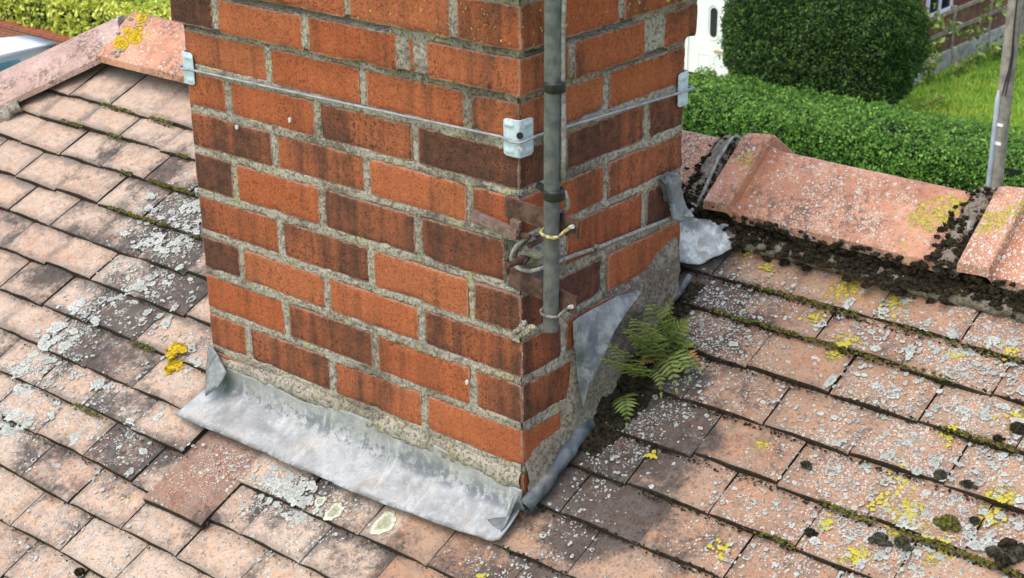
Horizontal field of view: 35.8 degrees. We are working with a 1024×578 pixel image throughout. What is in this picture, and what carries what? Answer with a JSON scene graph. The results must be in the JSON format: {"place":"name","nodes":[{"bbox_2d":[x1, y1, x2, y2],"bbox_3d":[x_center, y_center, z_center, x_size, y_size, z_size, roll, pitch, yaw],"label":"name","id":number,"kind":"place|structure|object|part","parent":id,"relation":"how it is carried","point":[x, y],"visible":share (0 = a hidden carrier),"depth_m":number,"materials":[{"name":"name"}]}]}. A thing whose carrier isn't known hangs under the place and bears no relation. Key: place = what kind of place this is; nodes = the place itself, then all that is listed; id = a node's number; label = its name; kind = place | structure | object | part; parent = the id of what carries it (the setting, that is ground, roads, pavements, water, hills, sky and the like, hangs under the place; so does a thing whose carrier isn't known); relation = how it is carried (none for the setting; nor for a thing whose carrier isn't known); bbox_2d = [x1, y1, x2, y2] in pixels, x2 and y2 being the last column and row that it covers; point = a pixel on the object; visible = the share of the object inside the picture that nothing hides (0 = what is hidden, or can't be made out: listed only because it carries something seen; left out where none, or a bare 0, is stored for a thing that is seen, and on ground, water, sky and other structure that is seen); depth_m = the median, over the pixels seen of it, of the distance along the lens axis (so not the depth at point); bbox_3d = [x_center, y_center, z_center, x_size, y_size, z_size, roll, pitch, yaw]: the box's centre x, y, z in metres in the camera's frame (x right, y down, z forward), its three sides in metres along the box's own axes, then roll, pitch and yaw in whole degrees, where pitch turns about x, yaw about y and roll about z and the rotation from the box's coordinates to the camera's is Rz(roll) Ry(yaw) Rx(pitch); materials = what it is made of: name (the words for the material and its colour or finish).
{"place":"outdoors","nodes":[
{"label":"outdoors","id":0,"kind":"place"},
{"bbox_2d":[130,0,1023,138],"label":"ground","id":1,"kind":"structure","parent":0,"point":[970,105],"depth_m":32.44,"materials":[{"name":"green plant"}]},
{"bbox_2d":[0,21,70,44],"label":"garden wall","id":2,"kind":"structure","parent":1,"relation":"on","point":[10,29],"depth_m":35.93,"materials":[{"name":"brick"}]},
{"bbox_2d":[0,0,171,37],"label":"golden hedge","id":3,"kind":"object","parent":1,"relation":"on","point":[71,18],"visible":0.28,"depth_m":35.01,"materials":[{"name":"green plant"}]},
{"bbox_2d":[0,0,1023,577],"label":"house","id":4,"kind":"structure","parent":1,"relation":"on","point":[356,304],"depth_m":2.68,"materials":[{"name":"red brick"}]},
{"bbox_2d":[73,567,84,576],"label":"moss cushion","id":5,"kind":"object","parent":4,"relation":"on","point":[79,571],"visible":1,"depth_m":2.87,"materials":[{"name":"plant"}]},
{"bbox_2d":[113,13,147,49],"bbox_3d":[-0.945,-0.647,3.989,0.096,0.072,0.120,17,29,37],"label":"lichen cushion","id":6,"kind":"object","parent":4,"relation":"on","point":[121,40],"visible":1,"depth_m":3.98,"materials":[{"name":"yellow plant"}]},
{"bbox_2d":[164,341,187,374],"bbox_3d":[-0.675,0.137,3.175,0.051,0.049,0.079,-3,23,-5],"label":"lichen cushion","id":7,"kind":"object","parent":4,"relation":"on","point":[173,350],"visible":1,"depth_m":3.17,"materials":[{"name":"yellow plant"}]},
{"bbox_2d":[177,50,694,158],"bbox_3d":[-0.147,-0.377,2.761,0.808,0.075,0.469,17,29,37],"label":"lashing kit","id":8,"kind":"object","parent":4,"relation":"attached to","point":[517,137],"visible":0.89,"depth_m":2.50,"materials":[{"name":"metal"}]},
{"bbox_2d":[0,91,1023,577],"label":"moss","id":9,"kind":"object","parent":4,"relation":"on","point":[818,253],"visible":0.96,"depth_m":2.66,"materials":[{"name":"green plant"}]},
{"bbox_2d":[469,196,579,318],"bbox_3d":[0.016,-0.055,2.423,0.084,0.167,0.194,-13,26,-28],"label":"mast bracket","id":10,"kind":"object","parent":4,"relation":"attached to","point":[515,210],"visible":0.93,"depth_m":2.41,"materials":[{"name":"metal"}]},
{"bbox_2d":[536,0,566,332],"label":"aerial mast","id":11,"kind":"object","parent":10,"relation":"attached to","point":[551,188],"visible":1,"depth_m":2.30,"materials":[{"name":"metal"}]},
{"bbox_2d":[509,135,740,272],"bbox_3d":[0.258,-0.175,2.698,0.109,0.230,0.785,14,27,32],"label":"grey cable","id":12,"kind":"object","parent":11,"relation":"attached to","point":[594,249],"visible":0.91,"depth_m":2.60,"materials":[{"name":"grey plastic"}]},
{"bbox_2d":[611,393,638,428],"bbox_3d":[0.192,0.200,2.684,0.057,0.043,0.064,17,29,37],"label":"fern","id":13,"kind":"object","parent":4,"relation":"on","point":[621,399],"visible":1,"depth_m":2.67,"materials":[{"name":"green plant"}]},
{"bbox_2d":[598,341,652,377],"bbox_3d":[0.181,0.121,2.626,0.053,0.135,0.179,17,29,37],"label":"fern","id":14,"kind":"object","parent":4,"relation":"on","point":[634,369],"visible":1,"depth_m":2.64,"materials":[{"name":"green plant"}]},
{"bbox_2d":[580,281,704,456],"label":"leaf litter","id":15,"kind":"object","parent":4,"relation":"on","point":[599,438],"visible":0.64,"depth_m":2.70,"materials":[{"name":"brown plant"}]},
{"bbox_2d":[620,316,671,363],"bbox_3d":[0.221,0.090,2.652,0.054,0.146,0.161,12,26,28],"label":"fern","id":16,"kind":"object","parent":4,"relation":"on","point":[647,342],"visible":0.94,"depth_m":2.66,"materials":[{"name":"green plant"}]},
{"bbox_2d":[639,336,702,397],"bbox_3d":[0.269,0.133,2.705,0.113,0.074,0.109,0,23,2],"label":"fern","id":17,"kind":"object","parent":4,"relation":"on","point":[663,363],"visible":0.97,"depth_m":2.69,"materials":[{"name":"green plant"}]},
{"bbox_2d":[643,294,706,368],"bbox_3d":[0.268,0.061,2.696,0.108,0.146,0.101,-4,23,-8],"label":"fern","id":18,"kind":"object","parent":4,"relation":"on","point":[673,327],"visible":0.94,"depth_m":2.70,"materials":[{"name":"green plant"}]},
{"bbox_2d":[799,459,811,469],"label":"moss cushion","id":19,"kind":"object","parent":4,"relation":"on","point":[806,464],"visible":1,"depth_m":2.49,"materials":[{"name":"plant"}]},
{"bbox_2d":[804,526,818,537],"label":"moss cushion","id":20,"kind":"object","parent":4,"relation":"on","point":[810,532],"visible":1,"depth_m":2.40,"materials":[{"name":"plant"}]},
{"bbox_2d":[867,531,892,546],"bbox_3d":[0.552,0.372,2.364,0.038,0.022,0.030,17,29,37],"label":"moss cushion","id":21,"kind":"object","parent":4,"relation":"on","point":[879,538],"visible":1,"depth_m":2.36,"materials":[{"name":"plant"}]},
{"bbox_2d":[893,536,911,550],"bbox_3d":[0.580,0.377,2.348,0.025,0.021,0.034,-17,27,-34],"label":"moss cushion","id":22,"kind":"object","parent":4,"relation":"on","point":[902,542],"visible":1,"depth_m":2.34,"materials":[{"name":"plant"}]},
{"bbox_2d":[933,468,947,479],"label":"moss cushion","id":23,"kind":"object","parent":4,"relation":"on","point":[939,474],"visible":1,"depth_m":2.39,"materials":[{"name":"grey plant"}]},
{"bbox_2d":[933,513,961,531],"bbox_3d":[0.645,0.345,2.340,0.046,0.025,0.032,17,29,37],"label":"moss cushion","id":24,"kind":"object","parent":4,"relation":"on","point":[944,522],"visible":1,"depth_m":2.33,"materials":[{"name":"green plant"}]},
{"bbox_2d":[959,479,977,489],"bbox_3d":[0.683,0.291,2.371,0.022,0.015,0.026,-6,23,-12],"label":"moss cushion","id":25,"kind":"object","parent":4,"relation":"on","point":[967,483],"visible":1,"depth_m":2.37,"materials":[{"name":"plant"}]},
{"bbox_2d":[968,515,980,524],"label":"moss cushion","id":26,"kind":"object","parent":4,"relation":"on","point":[974,520],"visible":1,"depth_m":2.33,"materials":[{"name":"plant"}]},
{"bbox_2d":[985,544,999,557],"bbox_3d":[0.693,0.377,2.284,0.023,0.019,0.025,1,23,5],"label":"moss cushion","id":27,"kind":"object","parent":4,"relation":"on","point":[992,550],"visible":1,"depth_m":2.28,"materials":[{"name":"grey plant"}]},
{"bbox_2d":[992,433,1005,442],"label":"moss cushion","id":28,"kind":"object","parent":4,"relation":"on","point":[998,438],"visible":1,"depth_m":2.40,"materials":[{"name":"plant"}]},
{"bbox_2d":[993,551,1015,567],"bbox_3d":[0.703,0.388,2.266,0.033,0.024,0.031,17,29,37],"label":"moss cushion","id":29,"kind":"object","parent":4,"relation":"on","point":[1001,560],"visible":1,"depth_m":2.26,"materials":[{"name":"plant"}]},
{"bbox_2d":[997,537,1023,551],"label":"moss cushion","id":30,"kind":"object","parent":4,"relation":"on","point":[1005,544],"visible":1,"depth_m":2.28,"materials":[{"name":"grey plant"}]},
{"bbox_2d":[1006,546,1023,562],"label":"moss cushion","id":31,"kind":"object","parent":4,"relation":"on","point":[1015,554],"visible":1,"depth_m":2.26,"materials":[{"name":"grey plant"}]},
{"bbox_2d":[1010,421,1023,434],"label":"moss cushion","id":32,"kind":"object","parent":4,"relation":"on","point":[1016,427],"visible":1,"depth_m":2.40,"materials":[{"name":"grey plant"}]},
{"bbox_2d":[715,0,936,115],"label":"yew bush","id":33,"kind":"object","parent":1,"relation":"on","point":[864,49],"visible":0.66,"depth_m":28.37,"materials":[{"name":"green plant"}]},
{"bbox_2d":[682,65,1023,191],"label":"hedge","id":34,"kind":"object","parent":1,"relation":"on","point":[861,136],"visible":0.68,"depth_m":26.20,"materials":[{"name":"green plant"}]},
{"bbox_2d":[909,74,920,86],"bbox_3d":[7.124,-3.779,31.474,0.384,0.345,4.247,17,29,37],"label":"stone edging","id":35,"kind":"object","parent":1,"relation":"on","point":[917,80],"visible":0.04,"depth_m":32.61,"materials":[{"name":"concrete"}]},
{"bbox_2d":[903,89,948,111],"bbox_3d":[8.069,-3.601,30.989,1.170,0.593,0.498,-16,27,-33],"label":"bramble","id":36,"kind":"object","parent":1,"relation":"on","point":[925,102],"visible":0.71,"depth_m":31.01,"materials":[{"name":"green plant"}]},
{"bbox_2d":[910,28,948,91],"bbox_3d":[8.340,-4.683,32.605,0.929,1.292,1.266,17,29,37],"label":"bramble","id":37,"kind":"object","parent":1,"relation":"on","point":[932,65],"visible":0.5,"depth_m":32.66,"materials":[{"name":"green plant"}]},
{"bbox_2d":[914,0,1023,78],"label":"garden fence","id":38,"kind":"object","parent":1,"relation":"on","point":[967,14],"visible":0.42,"depth_m":34.44,"materials":[{"name":"wood"}]},
{"bbox_2d":[924,0,1006,41],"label":"bramble","id":39,"kind":"object","parent":38,"relation":"attached to","point":[934,26],"visible":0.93,"depth_m":33.54,"materials":[{"name":"green plant"}]},
{"bbox_2d":[943,35,1023,77],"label":"bramble","id":40,"kind":"object","parent":1,"relation":"on","point":[981,56],"visible":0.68,"depth_m":33.96,"materials":[{"name":"green plant"}]},
{"bbox_2d":[986,0,1023,189],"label":"telegraph pole","id":41,"kind":"object","parent":1,"relation":"on","point":[999,136],"visible":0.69,"depth_m":18.73,"materials":[{"name":"grey wood"}]},
{"bbox_2d":[683,0,972,79],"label":"brick house","id":42,"kind":"structure","parent":0,"point":[701,48],"depth_m":33.35,"materials":[{"name":"red brick"}]},
{"bbox_2d":[684,0,729,79],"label":"door","id":43,"kind":"structure","parent":42,"relation":"in","point":[700,49],"depth_m":33.29,"materials":[{"name":"white plastic"}]},
{"bbox_2d":[925,0,952,16],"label":"window","id":44,"kind":"structure","parent":42,"relation":"in","point":[942,5],"depth_m":34.52,"materials":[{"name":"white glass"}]},
{"bbox_2d":[895,37,1023,140],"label":"grass","id":45,"kind":"structure","parent":0,"point":[950,99],"depth_m":32.08,"materials":[{"name":"green plant"}]},
{"label":"road","id":46,"kind":"structure","parent":0,"visible":0},
{"bbox_2d":[0,35,57,71],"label":"white car","id":47,"kind":"object","parent":46,"relation":"on","point":[15,50],"visible":0.16,"depth_m":30.38,"materials":[{"name":"paint"}]},
{"bbox_3d":[-9.465,-4.112,29.994,0.198,0.395,0.720,17,29,37],"label":"window","id":48,"kind":"part","parent":47,"relation":"part of","materials":[{"name":"teal glass"}]}
]}

